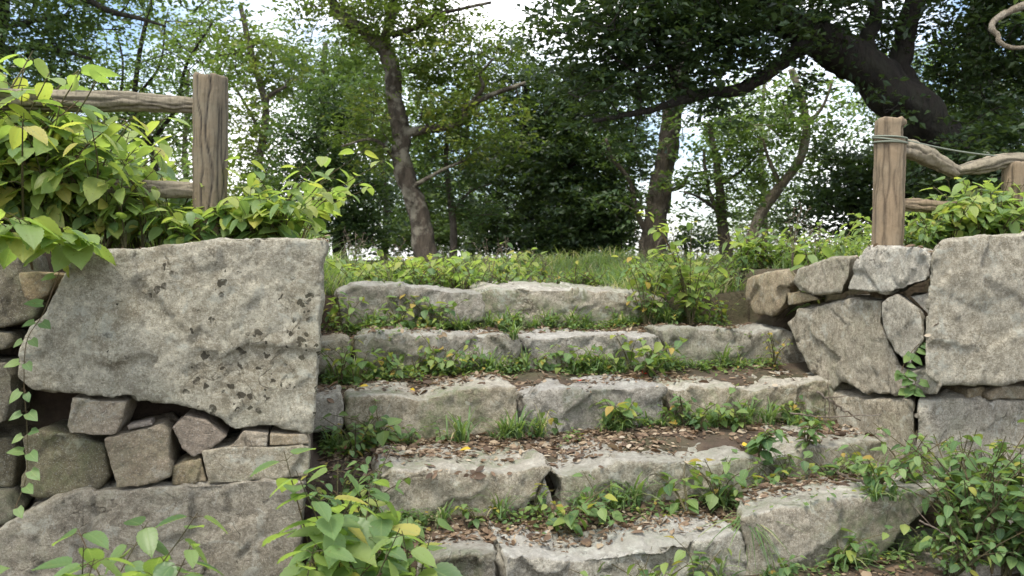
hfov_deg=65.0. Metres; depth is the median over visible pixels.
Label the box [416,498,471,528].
grass tuft
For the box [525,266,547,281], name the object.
weed
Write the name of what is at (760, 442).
broadleaf plant
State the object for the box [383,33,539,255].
tree
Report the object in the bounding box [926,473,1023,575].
leafy bush
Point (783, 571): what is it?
weed
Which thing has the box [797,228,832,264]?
broadleaf plant
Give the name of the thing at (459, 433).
grass tuft
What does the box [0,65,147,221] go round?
broadleaf plant
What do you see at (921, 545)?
weed
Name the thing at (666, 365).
grass tuft
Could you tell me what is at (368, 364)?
weed
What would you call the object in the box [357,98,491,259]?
tree
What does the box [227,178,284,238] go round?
broadleaf plant
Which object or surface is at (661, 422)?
grass tuft
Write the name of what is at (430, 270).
broadleaf plant
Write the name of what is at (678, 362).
grass tuft
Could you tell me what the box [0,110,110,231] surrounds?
broadleaf plant
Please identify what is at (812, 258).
broadleaf plant
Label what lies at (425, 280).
weed
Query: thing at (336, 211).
broadleaf plant
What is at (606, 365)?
grass tuft
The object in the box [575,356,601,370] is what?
weed
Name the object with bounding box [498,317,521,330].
weed
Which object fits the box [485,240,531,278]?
broadleaf plant
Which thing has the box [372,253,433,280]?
broadleaf plant
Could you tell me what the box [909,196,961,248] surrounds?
broadleaf plant
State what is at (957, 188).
broadleaf plant
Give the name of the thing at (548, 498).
step stone
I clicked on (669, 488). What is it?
weed
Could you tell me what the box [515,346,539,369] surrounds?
weed
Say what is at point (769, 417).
grass tuft
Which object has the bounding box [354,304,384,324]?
grass tuft
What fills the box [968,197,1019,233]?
broadleaf plant
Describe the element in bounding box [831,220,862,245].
broadleaf plant
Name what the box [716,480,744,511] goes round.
weed
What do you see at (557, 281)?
weed
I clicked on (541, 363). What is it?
weed
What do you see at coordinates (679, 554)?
weed
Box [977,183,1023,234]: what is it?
broadleaf plant
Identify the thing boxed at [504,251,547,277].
broadleaf plant
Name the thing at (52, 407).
ground
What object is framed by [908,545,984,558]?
dead twig
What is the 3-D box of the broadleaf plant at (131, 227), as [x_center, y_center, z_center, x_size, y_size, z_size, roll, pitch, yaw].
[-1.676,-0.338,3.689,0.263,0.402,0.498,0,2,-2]
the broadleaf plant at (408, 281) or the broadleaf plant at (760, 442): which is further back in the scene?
the broadleaf plant at (408, 281)
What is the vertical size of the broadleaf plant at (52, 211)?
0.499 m
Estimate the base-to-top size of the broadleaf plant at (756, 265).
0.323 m
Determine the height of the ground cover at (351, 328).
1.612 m
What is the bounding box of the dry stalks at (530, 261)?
[521,250,534,281]
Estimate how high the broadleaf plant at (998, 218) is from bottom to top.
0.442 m
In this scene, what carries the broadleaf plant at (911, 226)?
on the ground at (52, 407)
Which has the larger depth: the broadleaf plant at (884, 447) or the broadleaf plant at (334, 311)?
the broadleaf plant at (334, 311)
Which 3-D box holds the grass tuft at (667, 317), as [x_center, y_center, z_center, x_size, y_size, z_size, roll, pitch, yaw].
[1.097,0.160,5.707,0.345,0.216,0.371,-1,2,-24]
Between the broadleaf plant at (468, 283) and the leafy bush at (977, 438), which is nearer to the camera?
the leafy bush at (977, 438)
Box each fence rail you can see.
[0,88,192,113]
[15,178,192,198]
[903,138,961,178]
[905,198,1002,213]
[958,153,1023,175]
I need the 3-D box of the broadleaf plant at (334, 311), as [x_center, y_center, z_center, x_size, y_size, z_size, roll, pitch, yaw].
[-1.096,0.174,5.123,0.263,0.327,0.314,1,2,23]
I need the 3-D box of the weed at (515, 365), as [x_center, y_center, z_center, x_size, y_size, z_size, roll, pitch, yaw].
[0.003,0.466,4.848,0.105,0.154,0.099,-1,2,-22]
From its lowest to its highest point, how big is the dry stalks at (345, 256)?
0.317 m
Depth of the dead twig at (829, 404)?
4.27 m
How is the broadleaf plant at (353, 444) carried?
on the ground at (52, 407)
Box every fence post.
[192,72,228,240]
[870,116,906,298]
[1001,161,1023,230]
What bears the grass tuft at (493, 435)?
on the ground at (52, 407)
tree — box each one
[0,0,254,162]
[3,53,78,113]
[33,0,273,172]
[54,70,176,169]
[105,62,238,195]
[136,0,327,197]
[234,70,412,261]
[249,4,441,256]
[258,0,547,265]
[299,70,462,259]
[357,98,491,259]
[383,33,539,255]
[407,103,526,256]
[443,24,596,256]
[457,39,642,261]
[461,108,626,256]
[498,0,1023,203]
[519,67,678,256]
[552,81,661,254]
[571,0,764,258]
[640,101,811,261]
[681,66,836,252]
[689,63,871,241]
[748,120,947,247]
[818,40,936,228]
[864,2,1023,222]
[911,14,1023,114]
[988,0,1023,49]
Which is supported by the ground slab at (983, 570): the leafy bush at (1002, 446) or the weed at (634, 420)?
the leafy bush at (1002, 446)
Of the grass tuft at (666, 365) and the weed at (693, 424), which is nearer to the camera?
the weed at (693, 424)
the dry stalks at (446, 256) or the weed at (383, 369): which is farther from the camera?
the dry stalks at (446, 256)
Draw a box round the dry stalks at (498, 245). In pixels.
[497,239,510,276]
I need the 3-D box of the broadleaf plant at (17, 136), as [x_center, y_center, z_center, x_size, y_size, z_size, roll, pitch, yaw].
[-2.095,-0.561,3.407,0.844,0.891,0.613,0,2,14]
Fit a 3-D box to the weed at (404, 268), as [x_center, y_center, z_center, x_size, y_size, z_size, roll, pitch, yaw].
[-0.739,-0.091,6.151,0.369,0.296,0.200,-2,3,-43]
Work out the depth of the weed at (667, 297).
5.73 m
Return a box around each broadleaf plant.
[0,51,121,156]
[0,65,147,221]
[0,71,74,174]
[0,72,150,229]
[0,86,73,209]
[0,87,52,223]
[0,99,107,223]
[0,103,106,231]
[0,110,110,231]
[0,111,34,224]
[0,112,111,233]
[0,113,125,231]
[0,123,105,229]
[0,140,106,244]
[0,155,32,223]
[0,209,69,277]
[0,516,171,575]
[1,174,6,188]
[2,87,65,223]
[4,69,114,220]
[8,115,69,166]
[11,107,68,206]
[12,58,32,88]
[12,84,89,90]
[23,226,115,272]
[45,112,164,233]
[46,112,103,121]
[48,112,133,164]
[49,164,146,248]
[52,513,227,575]
[55,157,142,242]
[56,133,86,231]
[57,144,168,247]
[69,158,138,240]
[70,122,164,230]
[75,119,131,158]
[83,157,143,248]
[97,198,171,248]
[101,131,147,242]
[101,146,155,165]
[103,166,175,248]
[107,132,192,248]
[110,172,175,247]
[112,114,189,168]
[112,161,191,246]
[122,162,191,246]
[131,206,219,243]
[133,178,147,248]
[135,150,175,232]
[136,205,238,238]
[139,183,192,245]
[139,203,203,244]
[143,159,241,231]
[144,205,220,243]
[152,193,268,239]
[172,205,216,236]
[179,200,240,238]
[197,204,285,238]
[206,207,280,233]
[217,204,268,238]
[219,195,293,238]
[220,215,267,237]
[225,155,300,237]
[225,191,343,237]
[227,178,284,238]
[231,194,325,238]
[237,185,261,235]
[250,448,400,575]
[253,207,326,232]
[257,152,331,237]
[260,182,303,232]
[276,494,409,575]
[291,176,347,217]
[293,182,372,231]
[299,148,393,237]
[300,188,341,237]
[300,528,427,575]
[301,444,410,515]
[305,447,390,514]
[315,416,386,457]
[320,337,362,383]
[324,258,372,283]
[325,291,368,334]
[341,264,366,281]
[344,257,380,281]
[344,479,462,575]
[354,266,383,280]
[363,254,390,279]
[366,262,399,282]
[371,248,418,278]
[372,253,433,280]
[378,255,403,280]
[378,259,406,280]
[394,257,426,284]
[395,256,462,284]
[423,249,462,287]
[432,253,494,283]
[434,262,461,288]
[446,257,497,289]
[451,250,494,288]
[451,274,471,288]
[453,254,481,275]
[454,259,498,283]
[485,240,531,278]
[490,252,529,280]
[492,247,536,280]
[503,266,525,281]
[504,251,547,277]
[509,265,542,281]
[611,249,695,297]
[621,256,690,324]
[638,207,743,325]
[654,266,754,321]
[669,393,690,425]
[709,296,743,326]
[715,227,777,268]
[727,224,774,272]
[729,239,750,266]
[740,236,768,269]
[741,224,801,268]
[744,428,788,464]
[761,331,792,369]
[767,230,810,267]
[772,221,832,265]
[782,229,825,260]
[787,245,834,314]
[789,408,834,449]
[793,245,813,264]
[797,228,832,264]
[810,232,836,258]
[822,239,853,258]
[825,229,853,255]
[825,238,861,255]
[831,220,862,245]
[837,443,926,493]
[840,212,871,245]
[846,241,862,255]
[851,216,904,243]
[851,227,870,247]
[857,232,871,249]
[863,431,953,483]
[870,208,921,246]
[904,223,925,246]
[905,216,928,248]
[908,212,942,243]
[908,213,950,248]
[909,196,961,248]
[911,183,994,236]
[912,176,999,222]
[917,220,946,249]
[925,182,986,237]
[926,176,996,218]
[927,221,950,246]
[930,200,970,237]
[934,196,990,238]
[955,193,1004,234]
[957,177,1020,204]
[960,202,1008,235]
[961,188,989,234]
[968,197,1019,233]
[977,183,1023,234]
[983,184,1023,233]
[984,191,1019,232]
[990,193,1022,233]
[992,188,1023,224]
[1012,200,1023,228]
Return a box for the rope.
[871,135,996,155]
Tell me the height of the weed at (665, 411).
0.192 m
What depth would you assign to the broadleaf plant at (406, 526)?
2.82 m
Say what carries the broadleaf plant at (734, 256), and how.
on the ground at (52, 407)
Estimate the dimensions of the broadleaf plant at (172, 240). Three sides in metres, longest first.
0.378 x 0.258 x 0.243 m
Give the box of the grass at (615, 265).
[101,226,909,294]
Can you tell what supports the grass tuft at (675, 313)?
on the ground at (52, 407)
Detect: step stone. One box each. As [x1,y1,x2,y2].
[313,384,343,432]
[318,332,351,374]
[334,281,484,327]
[344,374,517,442]
[353,327,522,374]
[371,441,551,516]
[416,531,497,575]
[469,280,666,326]
[488,497,748,575]
[516,374,667,433]
[518,327,662,371]
[534,433,770,508]
[534,477,552,504]
[642,322,804,365]
[653,370,854,423]
[737,467,942,574]
[760,424,893,478]
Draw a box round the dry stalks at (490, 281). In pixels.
[473,238,506,282]
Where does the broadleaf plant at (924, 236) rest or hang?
on the ground at (52, 407)
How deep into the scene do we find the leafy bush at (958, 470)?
3.88 m
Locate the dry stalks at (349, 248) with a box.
[343,237,360,268]
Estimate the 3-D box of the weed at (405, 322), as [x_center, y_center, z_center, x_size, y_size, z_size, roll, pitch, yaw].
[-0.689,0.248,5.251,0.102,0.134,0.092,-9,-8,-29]
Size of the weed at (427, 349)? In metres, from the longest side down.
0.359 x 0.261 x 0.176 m
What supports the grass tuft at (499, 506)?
on the ground at (52, 407)
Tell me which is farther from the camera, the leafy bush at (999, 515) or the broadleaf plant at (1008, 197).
the broadleaf plant at (1008, 197)
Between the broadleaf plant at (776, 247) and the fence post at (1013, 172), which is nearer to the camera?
the fence post at (1013, 172)
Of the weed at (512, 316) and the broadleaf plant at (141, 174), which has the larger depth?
the weed at (512, 316)
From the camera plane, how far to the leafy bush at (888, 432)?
3.67 m
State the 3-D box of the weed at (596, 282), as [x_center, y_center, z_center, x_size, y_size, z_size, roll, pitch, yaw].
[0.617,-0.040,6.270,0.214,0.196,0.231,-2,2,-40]
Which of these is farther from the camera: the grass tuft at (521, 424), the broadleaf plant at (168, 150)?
the broadleaf plant at (168, 150)
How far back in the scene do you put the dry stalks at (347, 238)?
6.96 m
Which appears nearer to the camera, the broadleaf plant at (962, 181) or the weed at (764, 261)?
the broadleaf plant at (962, 181)
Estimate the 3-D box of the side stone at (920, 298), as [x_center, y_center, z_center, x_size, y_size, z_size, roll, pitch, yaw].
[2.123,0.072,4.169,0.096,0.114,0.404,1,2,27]
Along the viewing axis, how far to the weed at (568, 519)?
3.48 m
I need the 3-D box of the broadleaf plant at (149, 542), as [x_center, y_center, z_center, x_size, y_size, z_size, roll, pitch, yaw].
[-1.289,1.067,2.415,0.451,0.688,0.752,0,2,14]
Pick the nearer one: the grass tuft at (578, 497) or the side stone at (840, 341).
the grass tuft at (578, 497)
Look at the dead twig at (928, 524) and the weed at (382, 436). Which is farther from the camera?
the weed at (382, 436)
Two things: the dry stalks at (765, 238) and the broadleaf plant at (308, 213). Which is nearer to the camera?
the broadleaf plant at (308, 213)
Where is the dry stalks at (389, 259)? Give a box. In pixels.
[371,238,405,280]
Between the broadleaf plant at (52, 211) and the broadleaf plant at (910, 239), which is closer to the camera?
the broadleaf plant at (52, 211)
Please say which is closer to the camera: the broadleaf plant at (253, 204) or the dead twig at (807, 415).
the broadleaf plant at (253, 204)
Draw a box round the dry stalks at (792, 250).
[784,202,810,266]
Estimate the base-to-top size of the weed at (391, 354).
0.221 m
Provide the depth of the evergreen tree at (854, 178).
12.15 m
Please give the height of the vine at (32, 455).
0.918 m
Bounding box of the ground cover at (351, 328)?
[316,228,985,575]
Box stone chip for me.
[127,417,154,429]
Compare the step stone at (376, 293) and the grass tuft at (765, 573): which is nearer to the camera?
the grass tuft at (765, 573)
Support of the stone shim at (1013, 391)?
on the wall block at (941, 415)
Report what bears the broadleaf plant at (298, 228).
on the ground at (52, 407)
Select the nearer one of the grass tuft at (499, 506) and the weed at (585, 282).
the grass tuft at (499, 506)
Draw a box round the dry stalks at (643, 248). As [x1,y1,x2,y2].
[634,229,663,264]
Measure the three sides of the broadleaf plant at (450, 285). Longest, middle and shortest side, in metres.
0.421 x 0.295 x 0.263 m
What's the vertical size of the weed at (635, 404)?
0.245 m
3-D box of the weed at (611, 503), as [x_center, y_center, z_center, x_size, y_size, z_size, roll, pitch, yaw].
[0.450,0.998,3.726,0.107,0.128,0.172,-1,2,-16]
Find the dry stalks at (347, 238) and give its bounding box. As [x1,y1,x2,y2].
[343,226,367,265]
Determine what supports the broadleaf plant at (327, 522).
on the ground at (52, 407)
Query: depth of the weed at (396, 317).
5.24 m
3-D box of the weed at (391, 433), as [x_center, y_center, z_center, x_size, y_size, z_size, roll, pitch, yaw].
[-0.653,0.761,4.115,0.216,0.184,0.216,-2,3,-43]
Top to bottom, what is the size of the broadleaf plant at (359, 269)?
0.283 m
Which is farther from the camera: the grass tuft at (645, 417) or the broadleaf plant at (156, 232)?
the grass tuft at (645, 417)
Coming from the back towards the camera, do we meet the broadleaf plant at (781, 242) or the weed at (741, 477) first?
the broadleaf plant at (781, 242)
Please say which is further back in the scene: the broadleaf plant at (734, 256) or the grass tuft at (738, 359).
the broadleaf plant at (734, 256)
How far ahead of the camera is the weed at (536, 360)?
4.93 m
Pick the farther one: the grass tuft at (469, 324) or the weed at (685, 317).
the weed at (685, 317)
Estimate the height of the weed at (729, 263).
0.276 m
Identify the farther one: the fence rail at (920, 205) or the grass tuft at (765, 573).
the fence rail at (920, 205)
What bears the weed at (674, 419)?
on the ground at (52, 407)
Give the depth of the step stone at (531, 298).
5.65 m
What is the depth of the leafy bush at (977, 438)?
3.60 m
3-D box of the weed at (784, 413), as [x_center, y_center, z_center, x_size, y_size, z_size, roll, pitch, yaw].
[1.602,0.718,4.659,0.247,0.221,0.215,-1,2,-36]
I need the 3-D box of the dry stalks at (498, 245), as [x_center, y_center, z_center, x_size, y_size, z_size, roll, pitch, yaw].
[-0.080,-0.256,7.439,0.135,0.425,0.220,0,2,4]
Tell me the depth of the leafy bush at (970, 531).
3.50 m
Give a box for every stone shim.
[940,385,984,397]
[980,383,1023,399]
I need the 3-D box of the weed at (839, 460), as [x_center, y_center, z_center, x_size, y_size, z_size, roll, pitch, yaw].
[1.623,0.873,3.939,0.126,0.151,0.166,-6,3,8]
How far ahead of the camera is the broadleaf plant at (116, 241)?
3.86 m
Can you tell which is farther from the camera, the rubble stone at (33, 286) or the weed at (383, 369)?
the weed at (383, 369)
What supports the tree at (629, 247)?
on the ground at (52, 407)
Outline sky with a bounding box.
[3,0,1022,260]
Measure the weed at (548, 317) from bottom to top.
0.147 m
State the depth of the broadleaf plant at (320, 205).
3.91 m
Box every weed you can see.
[321,308,342,331]
[322,345,390,383]
[323,398,401,446]
[338,256,368,279]
[349,426,379,447]
[362,421,409,440]
[362,439,379,448]
[365,308,392,322]
[368,308,396,326]
[370,349,408,380]
[370,366,395,378]
[373,352,411,375]
[377,295,427,327]
[382,307,416,328]
[393,258,438,283]
[398,315,414,327]
[400,294,457,328]
[401,426,429,444]
[402,267,443,285]
[402,345,441,375]
[411,369,424,379]
[412,349,431,371]
[413,297,446,328]
[414,272,447,286]
[415,316,433,327]
[415,333,461,375]
[417,335,475,375]
[423,261,443,283]
[428,271,448,286]
[430,270,449,285]
[430,421,453,442]
[431,299,466,329]
[431,314,455,329]
[436,342,476,376]
[442,357,461,375]
[450,503,484,528]
[458,352,491,372]
[462,347,488,372]
[479,269,513,283]
[483,506,507,522]
[494,309,527,326]
[497,317,513,332]
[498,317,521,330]
[498,356,513,373]
[505,355,520,370]
[508,363,519,374]
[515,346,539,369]
[524,483,554,517]
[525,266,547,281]
[527,419,546,437]
[529,353,551,370]
[534,313,559,327]
[534,343,559,370]
[535,262,556,282]
[541,410,567,434]
[541,501,574,530]
[545,482,624,536]
[547,272,563,283]
[548,345,587,373]
[556,260,582,283]
[566,318,587,326]
[569,344,597,372]
[569,565,644,575]
[570,268,593,284]
[572,470,624,526]
[574,272,607,286]
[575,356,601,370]
[581,268,608,285]
[589,398,646,431]
[594,345,630,371]
[595,397,637,427]
[597,559,702,575]
[599,497,619,509]
[604,484,628,504]
[605,305,629,323]
[610,334,641,371]
[626,295,671,318]
[626,414,640,428]
[634,337,687,375]
[634,338,693,376]
[637,547,672,575]
[639,289,667,320]
[639,300,669,322]
[645,418,657,427]
[654,458,704,515]
[657,400,693,423]
[663,536,731,575]
[665,312,679,324]
[666,415,681,426]
[671,300,686,322]
[675,296,702,322]
[683,411,702,426]
[683,458,762,509]
[686,383,741,427]
[687,260,717,279]
[689,402,719,430]
[689,455,757,505]
[696,255,736,281]
[697,305,722,323]
[699,485,720,500]
[700,264,735,288]
[703,254,729,271]
[708,252,732,267]
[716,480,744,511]
[718,270,743,288]
[720,396,758,431]
[726,250,749,276]
[731,449,810,484]
[743,254,758,269]
[747,453,801,479]
[748,466,795,487]
[750,250,774,268]
[759,246,778,268]
[759,542,806,575]
[768,395,804,423]
[775,401,798,423]
[804,448,854,477]
[807,458,862,475]
[825,448,854,473]
[826,525,897,572]
[837,451,887,473]
[900,520,972,558]
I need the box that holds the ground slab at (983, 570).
[891,528,1019,575]
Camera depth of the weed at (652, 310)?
5.69 m
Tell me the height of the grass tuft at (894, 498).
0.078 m
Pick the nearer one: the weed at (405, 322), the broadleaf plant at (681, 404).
the broadleaf plant at (681, 404)
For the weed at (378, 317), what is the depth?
5.17 m
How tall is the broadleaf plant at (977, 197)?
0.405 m
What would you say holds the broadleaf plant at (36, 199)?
on the ground at (52, 407)
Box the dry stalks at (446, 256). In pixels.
[439,246,455,266]
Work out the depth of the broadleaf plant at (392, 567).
2.54 m
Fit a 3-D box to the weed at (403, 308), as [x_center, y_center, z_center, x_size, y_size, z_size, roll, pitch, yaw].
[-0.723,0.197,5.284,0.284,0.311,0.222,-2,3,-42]
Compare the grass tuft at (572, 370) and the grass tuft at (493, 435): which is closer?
the grass tuft at (493, 435)
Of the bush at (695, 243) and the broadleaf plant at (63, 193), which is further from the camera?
the bush at (695, 243)
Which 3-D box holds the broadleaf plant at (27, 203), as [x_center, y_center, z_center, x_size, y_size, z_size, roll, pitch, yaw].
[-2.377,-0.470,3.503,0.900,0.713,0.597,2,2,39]
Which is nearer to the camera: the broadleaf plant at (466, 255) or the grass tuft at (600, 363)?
the grass tuft at (600, 363)
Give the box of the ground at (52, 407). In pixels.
[0,237,1023,575]
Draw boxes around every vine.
[3,270,59,518]
[894,342,928,397]
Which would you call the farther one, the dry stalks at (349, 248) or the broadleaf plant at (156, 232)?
the dry stalks at (349, 248)
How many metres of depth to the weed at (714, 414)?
4.46 m
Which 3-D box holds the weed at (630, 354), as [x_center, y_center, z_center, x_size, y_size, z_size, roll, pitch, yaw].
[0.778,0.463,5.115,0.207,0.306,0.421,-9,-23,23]
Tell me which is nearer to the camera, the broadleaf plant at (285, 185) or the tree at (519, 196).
the broadleaf plant at (285, 185)
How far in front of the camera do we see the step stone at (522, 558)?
3.37 m
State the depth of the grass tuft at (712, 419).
4.47 m
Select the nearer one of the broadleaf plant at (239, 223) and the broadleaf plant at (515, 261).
the broadleaf plant at (239, 223)
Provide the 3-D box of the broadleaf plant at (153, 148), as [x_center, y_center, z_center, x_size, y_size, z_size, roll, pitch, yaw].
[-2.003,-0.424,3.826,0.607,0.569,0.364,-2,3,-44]
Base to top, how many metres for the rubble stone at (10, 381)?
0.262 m
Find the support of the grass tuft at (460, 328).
on the ground at (52, 407)
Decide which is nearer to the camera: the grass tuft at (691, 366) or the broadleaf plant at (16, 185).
the broadleaf plant at (16, 185)
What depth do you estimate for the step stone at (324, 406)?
4.08 m
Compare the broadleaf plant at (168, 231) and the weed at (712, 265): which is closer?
the broadleaf plant at (168, 231)
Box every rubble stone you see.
[0,255,51,327]
[0,328,27,349]
[0,355,32,422]
[0,424,31,486]
[0,481,35,524]
[19,272,64,300]
[20,419,113,498]
[67,394,137,434]
[104,412,180,486]
[172,408,229,456]
[172,453,207,484]
[201,432,310,482]
[231,425,270,446]
[270,426,309,444]
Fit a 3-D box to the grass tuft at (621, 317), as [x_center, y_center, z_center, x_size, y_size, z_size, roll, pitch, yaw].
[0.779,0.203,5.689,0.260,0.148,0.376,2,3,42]
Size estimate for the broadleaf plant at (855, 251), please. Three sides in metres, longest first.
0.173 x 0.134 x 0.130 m
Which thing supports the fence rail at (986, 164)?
attached to the fence post at (1013, 172)
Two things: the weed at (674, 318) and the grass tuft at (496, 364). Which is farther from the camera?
the weed at (674, 318)
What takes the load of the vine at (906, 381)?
attached to the side stone at (920, 373)
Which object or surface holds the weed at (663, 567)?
on the ground at (52, 407)
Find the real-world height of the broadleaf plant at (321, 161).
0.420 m
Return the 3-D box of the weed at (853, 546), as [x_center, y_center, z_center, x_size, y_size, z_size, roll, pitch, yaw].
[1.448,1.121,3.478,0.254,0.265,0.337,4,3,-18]
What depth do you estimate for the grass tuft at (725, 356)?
5.19 m
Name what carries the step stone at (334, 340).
on the ground at (52, 407)
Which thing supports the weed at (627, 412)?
on the ground at (52, 407)
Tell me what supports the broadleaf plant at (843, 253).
on the ground at (52, 407)
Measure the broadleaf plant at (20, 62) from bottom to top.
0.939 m
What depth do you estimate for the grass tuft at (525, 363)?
4.86 m
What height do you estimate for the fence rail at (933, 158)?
0.226 m
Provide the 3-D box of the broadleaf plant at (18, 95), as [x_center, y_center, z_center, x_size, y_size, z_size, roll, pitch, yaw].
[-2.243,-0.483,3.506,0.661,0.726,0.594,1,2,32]
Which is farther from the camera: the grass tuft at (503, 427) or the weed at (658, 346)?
the weed at (658, 346)
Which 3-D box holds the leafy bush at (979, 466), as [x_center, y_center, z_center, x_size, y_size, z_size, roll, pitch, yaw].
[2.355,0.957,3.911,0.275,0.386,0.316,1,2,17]
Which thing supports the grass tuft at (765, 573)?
on the ground at (52, 407)
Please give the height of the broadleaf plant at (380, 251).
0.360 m
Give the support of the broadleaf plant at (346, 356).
on the ground at (52, 407)
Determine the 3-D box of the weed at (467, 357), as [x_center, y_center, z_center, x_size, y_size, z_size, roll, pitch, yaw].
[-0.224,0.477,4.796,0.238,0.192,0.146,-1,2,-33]
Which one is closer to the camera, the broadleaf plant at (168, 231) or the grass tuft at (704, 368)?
the broadleaf plant at (168, 231)
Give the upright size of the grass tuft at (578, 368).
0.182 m
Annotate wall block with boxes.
[0,475,306,575]
[18,237,328,433]
[914,389,1023,524]
[925,231,1023,386]
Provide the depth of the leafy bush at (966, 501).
3.35 m
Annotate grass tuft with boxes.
[313,422,350,448]
[319,359,352,376]
[326,352,368,377]
[333,428,358,447]
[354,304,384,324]
[364,504,436,532]
[405,507,452,525]
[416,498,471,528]
[429,407,487,442]
[447,314,473,330]
[451,322,468,330]
[455,316,483,329]
[460,318,476,329]
[470,488,523,520]
[474,346,507,373]
[478,414,518,438]
[479,304,520,331]
[480,310,510,327]
[480,427,515,439]
[483,358,511,370]
[483,428,496,437]
[485,359,512,373]
[494,420,521,439]
[495,318,533,339]
[496,404,542,439]
[502,306,528,322]
[516,345,534,371]
[522,315,547,328]
[522,317,546,327]
[527,405,567,438]
[534,307,568,327]
[541,314,565,327]
[555,349,605,370]
[556,479,621,518]
[560,315,580,328]
[561,305,606,324]
[562,351,598,372]
[563,364,582,374]
[570,310,607,328]
[573,354,606,371]
[573,412,627,431]
[583,347,626,372]
[588,351,624,373]
[592,353,616,372]
[594,411,632,430]
[596,412,646,430]
[596,481,647,510]
[603,472,662,507]
[606,311,627,325]
[614,360,632,372]
[631,304,675,324]
[633,410,663,426]
[638,410,680,430]
[642,342,677,370]
[646,353,683,370]
[655,298,683,323]
[655,359,668,372]
[658,345,693,370]
[666,304,683,320]
[667,353,691,367]
[681,407,718,426]
[686,359,698,368]
[687,512,795,575]
[693,361,709,370]
[693,490,728,510]
[698,402,727,426]
[698,484,738,505]
[699,496,737,512]
[699,556,745,575]
[705,343,743,367]
[716,407,764,425]
[722,352,755,367]
[731,395,769,424]
[750,396,789,425]
[752,564,777,575]
[778,407,810,426]
[814,534,894,575]
[843,478,914,502]
[857,540,884,563]
[877,539,924,568]
[884,482,911,501]
[890,532,944,553]
[914,527,960,544]
[920,525,959,543]
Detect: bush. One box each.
[638,214,735,259]
[874,419,1023,532]
[877,431,1023,554]
[904,429,1012,526]
[909,429,1023,549]
[913,470,1023,575]
[913,471,1013,544]
[914,453,1023,573]
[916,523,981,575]
[923,455,1006,505]
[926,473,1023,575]
[933,475,1023,575]
[942,444,1023,534]
[956,448,1023,575]
[971,444,1023,511]
[972,456,1023,510]
[973,437,1023,527]
[973,514,1023,556]
[994,478,1023,556]
[1012,525,1023,570]
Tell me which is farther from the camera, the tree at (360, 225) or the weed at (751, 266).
the tree at (360, 225)
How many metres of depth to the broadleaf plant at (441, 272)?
6.33 m
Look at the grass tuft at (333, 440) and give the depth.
4.04 m
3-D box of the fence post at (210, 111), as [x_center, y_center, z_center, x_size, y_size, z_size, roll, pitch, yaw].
[-1.407,-0.307,3.741,0.163,1.366,0.164,1,2,0]
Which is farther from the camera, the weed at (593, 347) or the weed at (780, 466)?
the weed at (593, 347)
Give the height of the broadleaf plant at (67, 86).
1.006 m
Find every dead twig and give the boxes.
[790,398,880,417]
[816,391,860,420]
[826,466,865,484]
[827,376,830,432]
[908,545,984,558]
[912,503,960,549]
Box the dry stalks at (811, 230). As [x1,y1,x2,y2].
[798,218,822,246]
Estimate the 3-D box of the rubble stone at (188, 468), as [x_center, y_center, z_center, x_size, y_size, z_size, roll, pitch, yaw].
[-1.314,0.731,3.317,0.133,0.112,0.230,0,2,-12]
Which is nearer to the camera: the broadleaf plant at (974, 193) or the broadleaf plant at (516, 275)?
the broadleaf plant at (974, 193)
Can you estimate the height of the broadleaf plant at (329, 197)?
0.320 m
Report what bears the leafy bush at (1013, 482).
on the ground at (52, 407)
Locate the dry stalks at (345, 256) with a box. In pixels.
[339,242,358,269]
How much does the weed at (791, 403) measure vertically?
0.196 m
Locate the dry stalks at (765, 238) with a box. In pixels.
[755,226,775,251]
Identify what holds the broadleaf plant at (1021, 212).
on the ground at (52, 407)
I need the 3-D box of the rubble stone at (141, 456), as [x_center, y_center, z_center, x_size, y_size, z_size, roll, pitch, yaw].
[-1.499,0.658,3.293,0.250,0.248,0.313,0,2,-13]
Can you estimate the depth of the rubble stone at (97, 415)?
3.14 m
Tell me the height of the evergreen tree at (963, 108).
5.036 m
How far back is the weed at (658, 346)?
4.87 m
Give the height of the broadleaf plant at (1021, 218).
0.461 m
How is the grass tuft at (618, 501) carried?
on the ground at (52, 407)
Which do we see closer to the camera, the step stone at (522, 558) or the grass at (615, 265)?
the step stone at (522, 558)
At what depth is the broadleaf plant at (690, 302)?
5.61 m
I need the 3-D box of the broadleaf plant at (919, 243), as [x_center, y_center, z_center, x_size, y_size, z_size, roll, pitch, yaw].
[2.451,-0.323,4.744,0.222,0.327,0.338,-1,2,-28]
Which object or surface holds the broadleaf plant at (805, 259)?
on the ground at (52, 407)
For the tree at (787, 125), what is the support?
on the ground at (52, 407)
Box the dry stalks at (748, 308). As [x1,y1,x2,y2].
[739,290,750,321]
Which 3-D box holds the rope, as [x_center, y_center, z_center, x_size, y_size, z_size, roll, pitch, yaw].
[2.467,-0.816,4.600,0.805,0.113,0.200,0,2,0]
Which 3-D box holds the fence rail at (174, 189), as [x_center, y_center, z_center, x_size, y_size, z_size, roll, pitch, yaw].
[-1.902,-0.442,3.592,0.908,0.107,0.098,-1,2,-20]
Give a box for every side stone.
[745,269,798,316]
[787,291,824,304]
[788,294,916,395]
[793,255,857,294]
[833,388,917,461]
[848,245,932,294]
[882,294,925,363]
[904,364,941,394]
[911,292,927,312]
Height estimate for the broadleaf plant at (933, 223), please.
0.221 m
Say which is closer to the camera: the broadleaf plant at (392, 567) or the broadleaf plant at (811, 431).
the broadleaf plant at (392, 567)

